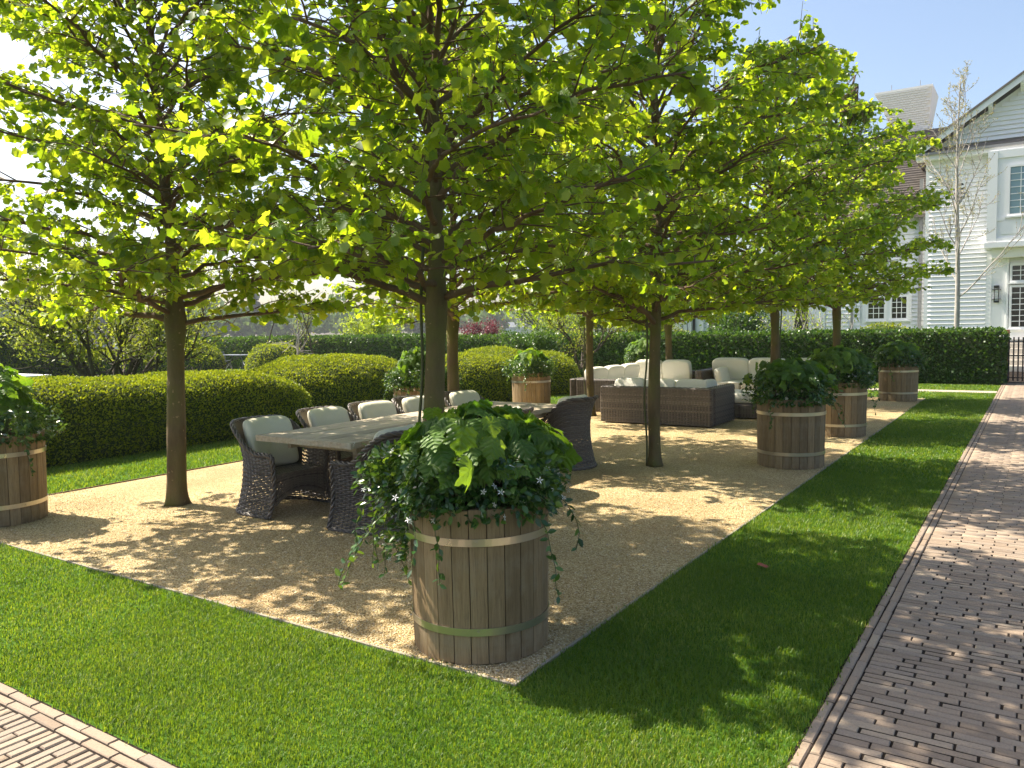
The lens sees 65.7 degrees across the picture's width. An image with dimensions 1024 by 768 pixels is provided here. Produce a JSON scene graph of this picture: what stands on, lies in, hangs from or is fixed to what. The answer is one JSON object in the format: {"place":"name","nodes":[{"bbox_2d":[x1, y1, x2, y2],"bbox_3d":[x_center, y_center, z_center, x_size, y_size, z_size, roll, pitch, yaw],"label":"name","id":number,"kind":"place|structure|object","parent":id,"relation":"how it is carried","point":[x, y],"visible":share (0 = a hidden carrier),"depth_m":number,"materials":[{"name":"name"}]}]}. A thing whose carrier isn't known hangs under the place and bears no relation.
{"place":"outdoors","nodes":[
{"label":"outdoors","id":0,"kind":"place"},
{"bbox_2d":[0,681,180,767],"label":"front path","id":1,"kind":"structure","parent":0,"point":[36,733],"depth_m":3.14,"materials":[{"name":"brick"}]},
{"bbox_2d":[72,334,505,348],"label":"water","id":2,"kind":"structure","parent":0,"point":[113,344],"depth_m":157.01,"materials":[{"name":"blue liquid"}]},
{"bbox_2d":[62,331,606,359],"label":"ground","id":3,"kind":"structure","parent":0,"point":[314,335],"depth_m":358.49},
{"bbox_2d":[48,449,305,494],"bbox_3d":[-1.033,0.705,13.667,0.012,0.062,15.700,2,5,33],"label":"edging strip","id":4,"kind":"object","parent":3,"relation":"on","point":[140,478],"depth_m":8.84,"materials":[{"name":"metal"}]},
{"bbox_2d":[0,542,512,684],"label":"edging strip","id":5,"kind":"object","parent":3,"relation":"on","point":[324,632],"visible":0.33,"depth_m":4.41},
{"bbox_2d":[8,291,558,342],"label":"conifer belt","id":6,"kind":"object","parent":3,"relation":"on","point":[256,297],"visible":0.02,"depth_m":213.98,"materials":[{"name":"green plant"}]},
{"bbox_2d":[0,293,600,340],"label":"treeline","id":7,"kind":"object","parent":3,"relation":"on","point":[249,328],"visible":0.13,"depth_m":234.44,"materials":[{"name":"green plant"}]},
{"bbox_2d":[505,322,532,333],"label":"distant house","id":8,"kind":"structure","parent":3,"relation":"on","point":[512,327],"depth_m":275.42,"materials":[{"name":"white paint"}]},
{"bbox_2d":[512,398,925,686],"bbox_3d":[4.337,0.854,10.114,0.016,0.054,15.710,2,5,33],"label":"edging strip","id":9,"kind":"object","parent":3,"relation":"on","point":[549,660],"visible":0.36,"depth_m":4.88,"materials":[{"name":"grey metal"}]},
{"bbox_2d":[0,397,923,682],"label":"gravel court","id":10,"kind":"object","parent":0,"point":[710,465],"visible":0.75,"depth_m":6.45,"materials":[{"name":"beige gravel"}]},
{"bbox_2d":[0,428,47,526],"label":"wooden tub","id":11,"kind":"object","parent":10,"relation":"on","point":[23,495],"visible":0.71,"depth_m":6.85,"materials":[{"name":"weathered cedar"},{"name":"dark soil"},{"name":"galvanized steel"}]},
{"bbox_2d":[0,363,44,436],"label":"oakleaf hydrangea","id":12,"kind":"object","parent":11,"relation":"in","point":[12,395],"visible":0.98,"depth_m":6.95,"materials":[{"name":"green plant"}]},
{"bbox_2d":[0,402,67,475],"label":"star jasmine","id":13,"kind":"object","parent":11,"relation":"in","point":[22,416],"visible":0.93,"depth_m":6.93,"materials":[{"name":"green plant"}]},
{"bbox_2d":[0,0,388,506],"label":"plane tree","id":14,"kind":"object","parent":10,"relation":"on","point":[146,262],"visible":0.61,"depth_m":6.76,"materials":[{"name":"green plant"}]},
{"bbox_2d":[230,415,330,519],"bbox_3d":[-2.184,0.726,7.316,0.741,0.836,0.781,2,5,33],"label":"wicker armchair","id":15,"kind":"object","parent":10,"relation":"on","point":[289,469],"visible":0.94,"depth_m":7.17,"materials":[{"name":"grey wicker"}]},
{"bbox_2d":[296,406,356,496],"bbox_3d":[-1.814,0.662,8.145,0.740,0.836,0.781,1,5,32],"label":"wicker armchair","id":16,"kind":"object","parent":10,"relation":"on","point":[316,416],"visible":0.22,"depth_m":8.06,"materials":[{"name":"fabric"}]},
{"bbox_2d":[326,424,414,535],"bbox_3d":[-1.012,0.755,6.564,0.740,0.836,0.781,1,5,30],"label":"wicker armchair","id":17,"kind":"object","parent":10,"relation":"on","point":[345,499],"visible":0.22,"depth_m":6.36,"materials":[{"name":"grey wicker"}]},
{"bbox_2d":[347,400,402,419],"bbox_3d":[-1.415,0.613,8.747,0.741,0.836,0.781,2,5,35],"label":"wicker armchair","id":18,"kind":"object","parent":10,"relation":"on","point":[360,410],"visible":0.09,"depth_m":8.77,"materials":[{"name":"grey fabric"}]},
{"bbox_2d":[0,485,766,682],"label":"gravel","id":19,"kind":"structure","parent":10,"relation":"on","point":[347,577],"depth_m":5.65,"materials":[{"name":"beige gravel"}]},
{"bbox_2d":[103,564,114,568],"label":"fallen leaf","id":20,"kind":"object","parent":19,"relation":"on","point":[109,566],"visible":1,"depth_m":5.43,"materials":[{"name":"beige plant"}]},
{"bbox_2d":[255,401,555,512],"bbox_3d":[-0.786,0.702,8.104,1.150,0.721,3.518,2,5,33],"label":"dining table","id":21,"kind":"object","parent":10,"relation":"on","point":[344,436],"visible":0.46,"depth_m":7.09,"materials":[{"name":"grey wood"}]},
{"bbox_2d":[393,385,419,396],"bbox_3d":[-1.460,0.396,12.361,0.757,0.771,0.757,-2,4,-12],"label":"wooden tub","id":22,"kind":"object","parent":10,"relation":"on","point":[399,393],"visible":0.13,"depth_m":12.01,"materials":[{"name":"brown wood"}]},
{"bbox_2d":[396,346,425,385],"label":"oakleaf hydrangea","id":23,"kind":"object","parent":22,"relation":"in","point":[409,359],"visible":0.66,"depth_m":12.08,"materials":[{"name":"green plant"}]},
{"bbox_2d":[381,366,463,399],"bbox_3d":[-1.363,0.137,12.308,1.307,0.833,1.087,-2,4,-10],"label":"star jasmine","id":24,"kind":"object","parent":22,"relation":"in","point":[398,379],"visible":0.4,"depth_m":12.02,"materials":[{"name":"green plant"}]},
{"bbox_2d":[391,395,423,412],"bbox_3d":[-1.026,0.566,9.334,0.740,0.836,0.781,1,5,31],"label":"wicker armchair","id":25,"kind":"object","parent":10,"relation":"on","point":[406,404],"visible":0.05,"depth_m":9.24,"materials":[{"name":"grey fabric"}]},
{"bbox_2d":[106,0,720,480],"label":"plane tree","id":26,"kind":"object","parent":10,"relation":"on","point":[350,240],"visible":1,"depth_m":4.95,"materials":[{"name":"green plant"}]},
{"bbox_2d":[304,3,583,390],"bbox_3d":[-0.840,-2.163,10.916,3.601,6.061,3.884,0,4,15],"label":"plane tree","id":27,"kind":"object","parent":10,"relation":"on","point":[405,304],"visible":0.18,"depth_m":10.57,"materials":[{"name":"green plant"}]},
{"bbox_2d":[445,390,484,406],"bbox_3d":[-0.524,0.508,10.037,0.741,0.836,0.781,2,5,36],"label":"wicker armchair","id":28,"kind":"object","parent":10,"relation":"on","point":[456,397],"visible":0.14,"depth_m":10.05,"materials":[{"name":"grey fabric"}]},
{"bbox_2d":[408,482,549,664],"bbox_3d":[-0.165,0.945,4.117,0.728,0.756,0.728,2,5,33],"label":"wooden tub","id":29,"kind":"object","parent":10,"relation":"on","point":[490,604],"visible":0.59,"depth_m":3.80,"materials":[{"name":"brown wood"}]},
{"bbox_2d":[335,439,582,603],"bbox_3d":[-0.266,0.689,4.142,1.268,0.817,1.055,-1,4,-5],"label":"star jasmine","id":30,"kind":"object","parent":29,"relation":"in","point":[402,498],"visible":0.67,"depth_m":3.80,"materials":[{"name":"green plant"}]},
{"bbox_2d":[497,406,533,481],"bbox_3d":[-0.147,0.644,7.959,0.741,0.836,0.781,2,5,36],"label":"wicker armchair","id":31,"kind":"object","parent":10,"relation":"on","point":[531,409],"visible":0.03,"depth_m":7.80,"materials":[{"name":"grey wicker"}]},
{"bbox_2d":[512,371,550,412],"bbox_3d":[0.375,0.163,15.275,0.757,0.771,0.757,0,4,15],"label":"wooden tub","id":32,"kind":"object","parent":10,"relation":"on","point":[539,387],"visible":0.56,"depth_m":14.95,"materials":[{"name":"brown wood"}]},
{"bbox_2d":[501,358,559,390],"bbox_3d":[0.350,-0.186,15.246,1.091,0.643,1.154,1,4,22],"label":"star jasmine","id":33,"kind":"object","parent":32,"relation":"in","point":[548,370],"visible":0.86,"depth_m":14.98,"materials":[{"name":"green plant"}]},
{"bbox_2d":[512,348,549,373],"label":"oakleaf hydrangea","id":34,"kind":"object","parent":32,"relation":"on","point":[530,355],"visible":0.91,"depth_m":15.04,"materials":[{"name":"green plant"}]},
{"bbox_2d":[541,394,598,470],"bbox_3d":[0.636,0.542,9.232,0.741,0.836,0.781,2,5,39],"label":"wicker armchair","id":35,"kind":"object","parent":10,"relation":"on","point":[569,417],"visible":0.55,"depth_m":8.97,"materials":[{"name":"grey wicker"}]},
{"bbox_2d":[488,95,689,415],"bbox_3d":[1.396,-2.439,14.348,3.899,6.063,3.609,2,5,33],"label":"plane tree","id":36,"kind":"object","parent":10,"relation":"on","point":[589,362],"visible":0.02,"depth_m":14.44,"materials":[{"name":"green plant"}]},
{"bbox_2d":[570,363,639,410],"bbox_3d":[2.256,0.024,16.212,1.119,0.812,2.469,2,5,33],"label":"wicker sofa","id":37,"kind":"object","parent":10,"relation":"on","point":[609,374],"visible":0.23,"depth_m":15.62,"materials":[{"name":"beige fabric"}]},
{"bbox_2d":[478,0,848,466],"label":"plane tree","id":38,"kind":"object","parent":10,"relation":"on","point":[719,155],"visible":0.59,"depth_m":8.41,"materials":[{"name":"green plant"}]},
{"bbox_2d":[636,359,694,381],"bbox_3d":[3.278,-0.111,17.609,1.319,0.852,0.999,2,5,33],"label":"wicker sofa","id":39,"kind":"object","parent":10,"relation":"on","point":[676,370],"visible":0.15,"depth_m":17.55,"materials":[{"name":"beige fabric"}]},
{"bbox_2d":[600,378,734,426],"bbox_3d":[2.627,0.251,13.417,1.949,0.727,1.199,2,5,33],"label":"wicker sofa","id":40,"kind":"object","parent":10,"relation":"on","point":[699,402],"visible":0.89,"depth_m":12.87,"materials":[{"name":"wicker"}]},
{"bbox_2d":[593,146,744,359],"bbox_3d":[3.509,-2.554,17.672,3.421,5.758,3.690,-2,4,-14],"label":"plane tree","id":41,"kind":"object","parent":10,"relation":"on","point":[707,317],"visible":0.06,"depth_m":17.34,"materials":[{"name":"green plant"}]},
{"bbox_2d":[734,389,756,417],"bbox_3d":[4.099,0.333,14.023,1.319,0.428,0.919,2,5,33],"label":"wicker ottoman","id":42,"kind":"object","parent":10,"relation":"on","point":[743,409],"visible":0.19,"depth_m":13.58,"materials":[{"name":"beige fabric"}]},
{"bbox_2d":[695,357,809,390],"bbox_3d":[5.283,-0.096,16.570,2.669,0.892,1.019,2,5,33],"label":"wicker sofa","id":43,"kind":"object","parent":10,"relation":"on","point":[729,370],"visible":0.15,"depth_m":16.92,"materials":[{"name":"beige fabric"}]},
{"bbox_2d":[648,35,915,394],"bbox_3d":[4.131,-2.364,12.509,3.899,6.063,3.609,0,4,13],"label":"plane tree","id":44,"kind":"object","parent":10,"relation":"on","point":[837,163],"visible":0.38,"depth_m":11.74,"materials":[{"name":"green plant"}]},
{"bbox_2d":[755,395,825,469],"bbox_3d":[3.188,0.536,9.077,0.757,0.771,0.757,-1,4,-3],"label":"wooden tub","id":45,"kind":"object","parent":10,"relation":"on","point":[793,438],"visible":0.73,"depth_m":8.76,"materials":[{"name":"weathered cedar"},{"name":"dark soil"},{"name":"galvanized steel"}]},
{"bbox_2d":[743,356,838,399],"bbox_3d":[3.192,-0.034,9.011,0.924,0.587,0.945,-1,4,-1],"label":"oakleaf hydrangea","id":46,"kind":"object","parent":45,"relation":"on","point":[799,370],"visible":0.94,"depth_m":8.80,"materials":[{"name":"green plant"}]},
{"bbox_2d":[739,373,845,428],"bbox_3d":[3.163,0.186,9.058,1.154,0.643,1.091,-4,5,-38],"label":"star jasmine","id":47,"kind":"object","parent":45,"relation":"in","point":[766,394],"visible":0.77,"depth_m":8.77,"materials":[{"name":"green plant"}]},
{"bbox_2d":[725,74,956,345],"bbox_3d":[6.564,-2.906,16.080,4.120,6.569,3.797,-4,5,-33],"label":"plane tree","id":48,"kind":"object","parent":10,"relation":"on","point":[901,201],"visible":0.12,"depth_m":15.41,"materials":[{"name":"green plant"}]},
{"bbox_2d":[825,380,867,437],"bbox_3d":[4.725,0.344,11.469,0.757,0.771,0.757,1,4,24],"label":"wooden tub","id":49,"kind":"object","parent":10,"relation":"on","point":[852,401],"visible":0.57,"depth_m":11.13,"materials":[{"name":"brown wood"}]},
{"bbox_2d":[793,363,879,415],"bbox_3d":[4.631,0.081,11.512,1.307,0.833,1.087,-1,4,5],"label":"star jasmine","id":50,"kind":"object","parent":49,"relation":"in","point":[866,377],"visible":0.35,"depth_m":11.06,"materials":[{"name":"green plant"}]},
{"bbox_2d":[806,344,875,382],"bbox_3d":[4.729,-0.268,11.455,0.964,0.610,0.943,-3,5,-31],"label":"oakleaf hydrangea","id":51,"kind":"object","parent":49,"relation":"on","point":[840,355],"visible":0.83,"depth_m":11.16,"materials":[{"name":"green plant"}]},
{"bbox_2d":[878,362,918,401],"bbox_3d":[7.985,-0.055,16.407,0.757,0.771,0.757,-4,5,-38],"label":"wooden tub","id":52,"kind":"object","parent":10,"relation":"on","point":[903,386],"visible":0.79,"depth_m":16.10,"materials":[{"name":"brown wood"}]},
{"bbox_2d":[873,339,921,363],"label":"oakleaf hydrangea","id":53,"kind":"object","parent":52,"relation":"on","point":[897,346],"visible":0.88,"depth_m":16.10,"materials":[{"name":"green plant"}]},
{"bbox_2d":[873,350,929,381],"bbox_3d":[7.997,-0.405,16.383,1.091,0.643,1.154,2,5,37],"label":"star jasmine","id":54,"kind":"object","parent":52,"relation":"in","point":[880,359],"visible":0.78,"depth_m":16.13,"materials":[{"name":"green plant"}]},
{"bbox_2d":[382,399,582,507],"bbox_3d":[-0.143,0.364,4.094,0.964,0.587,0.943,-3,5,-30],"label":"oakleaf hydrangea","id":55,"kind":"object","parent":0,"point":[473,439],"visible":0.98,"depth_m":3.79,"materials":[{"name":"green plant"}]},
{"bbox_2d":[0,381,1001,767],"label":"lawn","id":56,"kind":"structure","parent":0,"point":[546,735],"depth_m":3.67,"materials":[{"name":"green plant"}]},
{"bbox_2d":[6,368,313,467],"bbox_3d":[-5.864,0.393,11.370,2.106,1.193,7.126,2,5,33],"label":"clipped mound","id":57,"kind":"object","parent":56,"relation":"on","point":[110,416],"visible":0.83,"depth_m":10.97,"materials":[{"name":"green plant"}]},
{"bbox_2d":[249,352,409,411],"bbox_3d":[-3.643,0.002,15.992,2.857,1.296,4.323,2,5,33],"label":"clipped mound","id":58,"kind":"object","parent":56,"relation":"on","point":[343,380],"visible":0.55,"depth_m":14.88,"materials":[{"name":"green plant"}]},
{"bbox_2d":[445,351,519,406],"bbox_3d":[-1.313,-0.159,18.175,3.145,1.223,3.138,2,5,33],"label":"clipped mound","id":59,"kind":"object","parent":56,"relation":"on","point":[482,374],"visible":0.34,"depth_m":17.05,"materials":[{"name":"green plant"}]},
{"bbox_2d":[464,344,581,396],"bbox_3d":[-0.025,-0.373,20.423,3.807,1.289,2.782,2,5,33],"label":"clipped mound","id":60,"kind":"object","parent":56,"relation":"on","point":[567,369],"visible":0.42,"depth_m":19.50,"materials":[{"name":"green plant"}]},
{"bbox_2d":[493,321,565,353],"bbox_3d":[0.606,-0.852,22.334,2.149,1.855,2.148,-2,4,-8],"label":"evergreen shrub","id":61,"kind":"object","parent":56,"relation":"on","point":[538,340],"visible":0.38,"depth_m":21.86,"materials":[{"name":"green plant"}]},
{"bbox_2d":[543,309,630,369],"bbox_3d":[1.962,-1.500,23.273,2.799,2.796,2.016,-4,5,-34],"label":"tree","id":62,"kind":"object","parent":56,"relation":"on","point":[581,343],"visible":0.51,"depth_m":23.29,"materials":[{"name":"green plant"}]},
{"bbox_2d":[445,326,1011,383],"bbox_3d":[5.041,-0.954,24.996,18.124,1.584,1.324,2,5,33],"label":"clipped hedge","id":63,"kind":"object","parent":56,"relation":"on","point":[969,355],"visible":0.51,"depth_m":21.99,"materials":[{"name":"green plant"}]},
{"bbox_2d":[757,562,768,567],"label":"fallen leaf","id":64,"kind":"object","parent":56,"relation":"on","point":[763,565],"visible":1,"depth_m":5.20,"materials":[{"name":"brown plant"}]},
{"bbox_2d":[0,0,1023,337],"label":"sky","id":65,"kind":"structure","parent":0,"point":[900,44],"materials":[{"name":"blue"}]},
{"bbox_2d":[785,371,1023,767],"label":"brick path","id":66,"kind":"structure","parent":0,"point":[932,675],"depth_m":3.94,"materials":[{"name":"brick"}]},
{"bbox_2d":[1007,337,1023,380],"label":"iron gate","id":67,"kind":"structure","parent":66,"relation":"on","point":[1017,355],"depth_m":19.93,"materials":[{"name":"black metal"}]},
{"bbox_2d":[867,388,996,392],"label":"cross path","id":68,"kind":"structure","parent":0,"point":[951,390],"depth_m":18.25,"materials":[{"name":"beige gravel"}]},
{"label":"garden lawn","id":69,"kind":"structure","parent":0,"visible":0},
{"bbox_2d":[0,315,64,377],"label":"shrub","id":70,"kind":"object","parent":69,"relation":"on","point":[10,360],"visible":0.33,"depth_m":29.46,"materials":[{"name":"green plant"}]},
{"bbox_2d":[20,374,50,376],"bbox_3d":[-10.781,0.225,17.081,1.700,0.830,0.900,2,5,33],"label":"white table","id":71,"kind":"object","parent":69,"relation":"on","point":[30,375],"visible":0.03,"depth_m":16.80,"materials":[{"name":"paint"}]},
{"bbox_2d":[62,349,148,376],"bbox_3d":[-16.248,-0.828,31.591,3.604,1.326,3.042,2,5,33],"label":"clipped mound","id":72,"kind":"object","parent":69,"relation":"on","point":[69,371],"visible":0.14,"depth_m":30.45,"materials":[{"name":"green plant"}]},
{"bbox_2d":[0,215,252,376],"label":"spreading tree","id":73,"kind":"object","parent":69,"relation":"on","point":[123,335],"visible":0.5,"depth_m":15.00,"materials":[{"name":"green plant"}]},
{"bbox_2d":[139,340,226,371],"bbox_3d":[-14.336,-1.142,33.811,4.654,1.602,3.452,2,5,33],"label":"clipped mound","id":74,"kind":"object","parent":69,"relation":"on","point":[221,363],"visible":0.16,"depth_m":32.62,"materials":[{"name":"green plant"}]},
{"bbox_2d":[244,342,303,370],"bbox_3d":[-9.545,-1.015,31.965,2.534,1.420,2.320,2,5,33],"label":"clipped mound","id":75,"kind":"object","parent":69,"relation":"on","point":[262,354],"visible":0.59,"depth_m":31.24,"materials":[{"name":"green plant"}]},
{"bbox_2d":[264,288,291,343],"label":"young tree","id":76,"kind":"object","parent":69,"relation":"on","point":[268,340],"visible":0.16,"depth_m":35.18,"materials":[{"name":"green plant"}]},
{"bbox_2d":[280,289,318,352],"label":"young tree","id":77,"kind":"object","parent":69,"relation":"on","point":[304,328],"visible":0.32,"depth_m":33.71,"materials":[{"name":"green plant"}]},
{"bbox_2d":[190,332,425,368],"bbox_3d":[-10.213,-1.456,35.965,17.962,1.689,1.391,2,5,33],"label":"clipped hedge","id":78,"kind":"object","parent":69,"relation":"on","point":[390,345],"visible":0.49,"depth_m":33.57,"materials":[{"name":"green plant"}]},
{"bbox_2d":[290,288,330,354],"bbox_3d":[-8.312,-2.284,32.632,1.785,3.618,1.898,-1,4,0],"label":"young tree","id":79,"kind":"object","parent":69,"relation":"on","point":[307,327],"visible":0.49,"depth_m":32.95,"materials":[{"name":"green plant"}]},
{"label":"house lawn","id":80,"kind":"structure","parent":0,"visible":0},
{"bbox_2d":[335,300,409,334],"bbox_3d":[-6.817,-2.597,39.380,3.450,3.434,3.940,2,5,33],"label":"garden shrub","id":81,"kind":"object","parent":80,"relation":"on","point":[367,327],"visible":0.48,"depth_m":38.88,"materials":[{"name":"green plant"}]},
{"bbox_2d":[458,314,505,334],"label":"red maple","id":82,"kind":"object","parent":80,"relation":"on","point":[488,329],"visible":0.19,"depth_m":36.50,"materials":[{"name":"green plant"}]},
{"bbox_2d":[494,295,596,333],"bbox_3d":[1.878,-3.094,37.356,5.459,5.638,6.413,-3,4,-24],"label":"garden tree","id":83,"kind":"object","parent":80,"relation":"on","point":[571,328],"visible":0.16,"depth_m":37.74,"materials":[{"name":"green plant"}]},
{"bbox_2d":[560,309,606,332],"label":"garden tree","id":84,"kind":"object","parent":80,"relation":"on","point":[597,327],"visible":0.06,"depth_m":41.21,"materials":[{"name":"green plant"}]},
{"bbox_2d":[607,313,688,332],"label":"garden shrub","id":85,"kind":"object","parent":80,"relation":"on","point":[662,329],"visible":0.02,"depth_m":33.44,"materials":[{"name":"green plant"}]},
{"bbox_2d":[699,305,770,331],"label":"garden shrub","id":86,"kind":"object","parent":80,"relation":"on","point":[746,322],"visible":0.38,"depth_m":30.81,"materials":[{"name":"green plant"}]},
{"bbox_2d":[747,307,842,330],"bbox_3d":[10.581,-2.107,29.232,3.336,3.043,2.513,2,5,33],"label":"flowering shrub","id":87,"kind":"object","parent":80,"relation":"on","point":[793,327],"visible":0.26,"depth_m":29.36,"materials":[{"name":"green plant"}]},
{"bbox_2d":[607,71,1023,371],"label":"white house","id":88,"kind":"structure","parent":80,"relation":"on","point":[994,300],"depth_m":27.50,"materials":[{"name":"paint"}]},
{"bbox_2d":[707,315,722,331],"bbox_3d":[8.784,-2.713,34.296,0.700,3.000,0.095,2,5,33],"label":"window","id":89,"kind":"structure","parent":88,"relation":"in","point":[708,326],"depth_m":34.42,"materials":[{"name":"grey glass"}]},
{"bbox_2d":[794,304,811,329],"bbox_3d":[11.593,-2.406,31.985,1.011,2.800,0.446,12,14,73],"label":"glass door","id":90,"kind":"structure","parent":88,"relation":"in","point":[800,322],"depth_m":31.77,"materials":[{"name":"white paint"}]},
{"bbox_2d":[865,295,886,321],"bbox_3d":[13.835,-2.858,30.159,0.760,0.990,0.120,2,5,33],"label":"window","id":91,"kind":"structure","parent":88,"relation":"in","point":[875,311],"depth_m":30.19,"materials":[{"name":"white paint"}]},
{"bbox_2d":[888,295,908,321],"bbox_3d":[14.494,-2.840,29.723,0.700,0.990,0.120,2,5,33],"label":"window","id":92,"kind":"structure","parent":88,"relation":"in","point":[899,311],"depth_m":29.75,"materials":[{"name":"white paint"}]},
{"bbox_2d":[953,180,967,203],"bbox_3d":[15.555,-6.659,27.600,0.520,0.840,0.050,2,5,33],"label":"oval window","id":93,"kind":"structure","parent":88,"relation":"in","point":[958,180],"depth_m":27.54,"materials":[{"name":"white paint"}]},
{"bbox_2d":[1006,163,1023,217],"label":"window","id":94,"kind":"structure","parent":88,"relation":"in","point":[1014,199],"depth_m":26.02,"materials":[{"name":"glass"}]},
{"bbox_2d":[1007,285,1023,329],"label":"window","id":95,"kind":"structure","parent":88,"relation":"in","point":[1016,295],"depth_m":26.87,"materials":[{"name":"white paint"}]},
{"bbox_2d":[1010,330,1023,339],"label":"door panel","id":96,"kind":"structure","parent":88,"relation":"in","point":[1014,333],"depth_m":26.89,"materials":[{"name":"white paint"}]},
{"bbox_2d":[782,303,861,329],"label":"flowering shrub","id":97,"kind":"object","parent":80,"relation":"on","point":[812,322],"visible":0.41,"depth_m":28.49,"materials":[{"name":"grey plant"}]},
{"bbox_2d":[860,322,908,329],"bbox_3d":[12.661,-1.252,26.970,2.627,1.772,1.755,2,5,33],"label":"clipped mound","id":98,"kind":"object","parent":80,"relation":"on","point":[890,325],"visible":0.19,"depth_m":26.67,"materials":[{"name":"green plant"}]},
{"bbox_2d":[916,60,1023,328],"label":"budding tree","id":99,"kind":"object","parent":80,"relation":"on","point":[957,202],"visible":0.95,"depth_m":23.95,"materials":[{"name":"grey plant"}]},
{"label":"terrace","id":100,"kind":"structure","parent":0,"visible":0},
{"bbox_2d":[221,351,231,368],"bbox_3d":[-12.801,-1.019,35.444,0.480,0.870,0.426,0,4,19],"label":"folding chair","id":101,"kind":"object","parent":100,"relation":"on","point":[226,360],"visible":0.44,"depth_m":35.62,"materials":[{"name":"grey paint"}]},
{"bbox_2d":[224,354,247,368],"bbox_3d":[-11.878,-0.892,34.250,1.700,0.749,0.800,2,5,33],"label":"garden table","id":102,"kind":"object","parent":100,"relation":"on","point":[232,355],"visible":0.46,"depth_m":34.09,"materials":[{"name":"grey paint"}]},
{"bbox_3d":[3.241,-0.187,19.600,0.757,0.771,0.757,3,5,42],"label":"wooden tub","id":103,"kind":"object","parent":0,"visible":0},
{"bbox_2d":[625,337,660,358],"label":"oakleaf hydrangea","id":104,"kind":"object","parent":103,"relation":"in","point":[637,346],"visible":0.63,"depth_m":19.30,"materials":[{"name":"green plant"}]},
{"bbox_2d":[622,350,665,363],"bbox_3d":[3.241,-0.535,19.558,1.154,0.643,1.091,0,4,14],"label":"star jasmine","id":105,"kind":"object","parent":103,"relation":"in","point":[629,359],"visible":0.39,"depth_m":19.38,"materials":[{"name":"plant"}]},
{"bbox_3d":[-8.172,-0.675,29.888,0.728,0.756,0.728,-3,4,-24],"label":"wooden tub","id":106,"kind":"object","parent":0,"visible":0},
{"bbox_2d":[272,320,312,354],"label":"potted tree","id":107,"kind":"object","parent":106,"relation":"in","point":[298,344],"visible":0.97,"depth_m":29.58,"materials":[{"name":"grey plant"}]}
]}

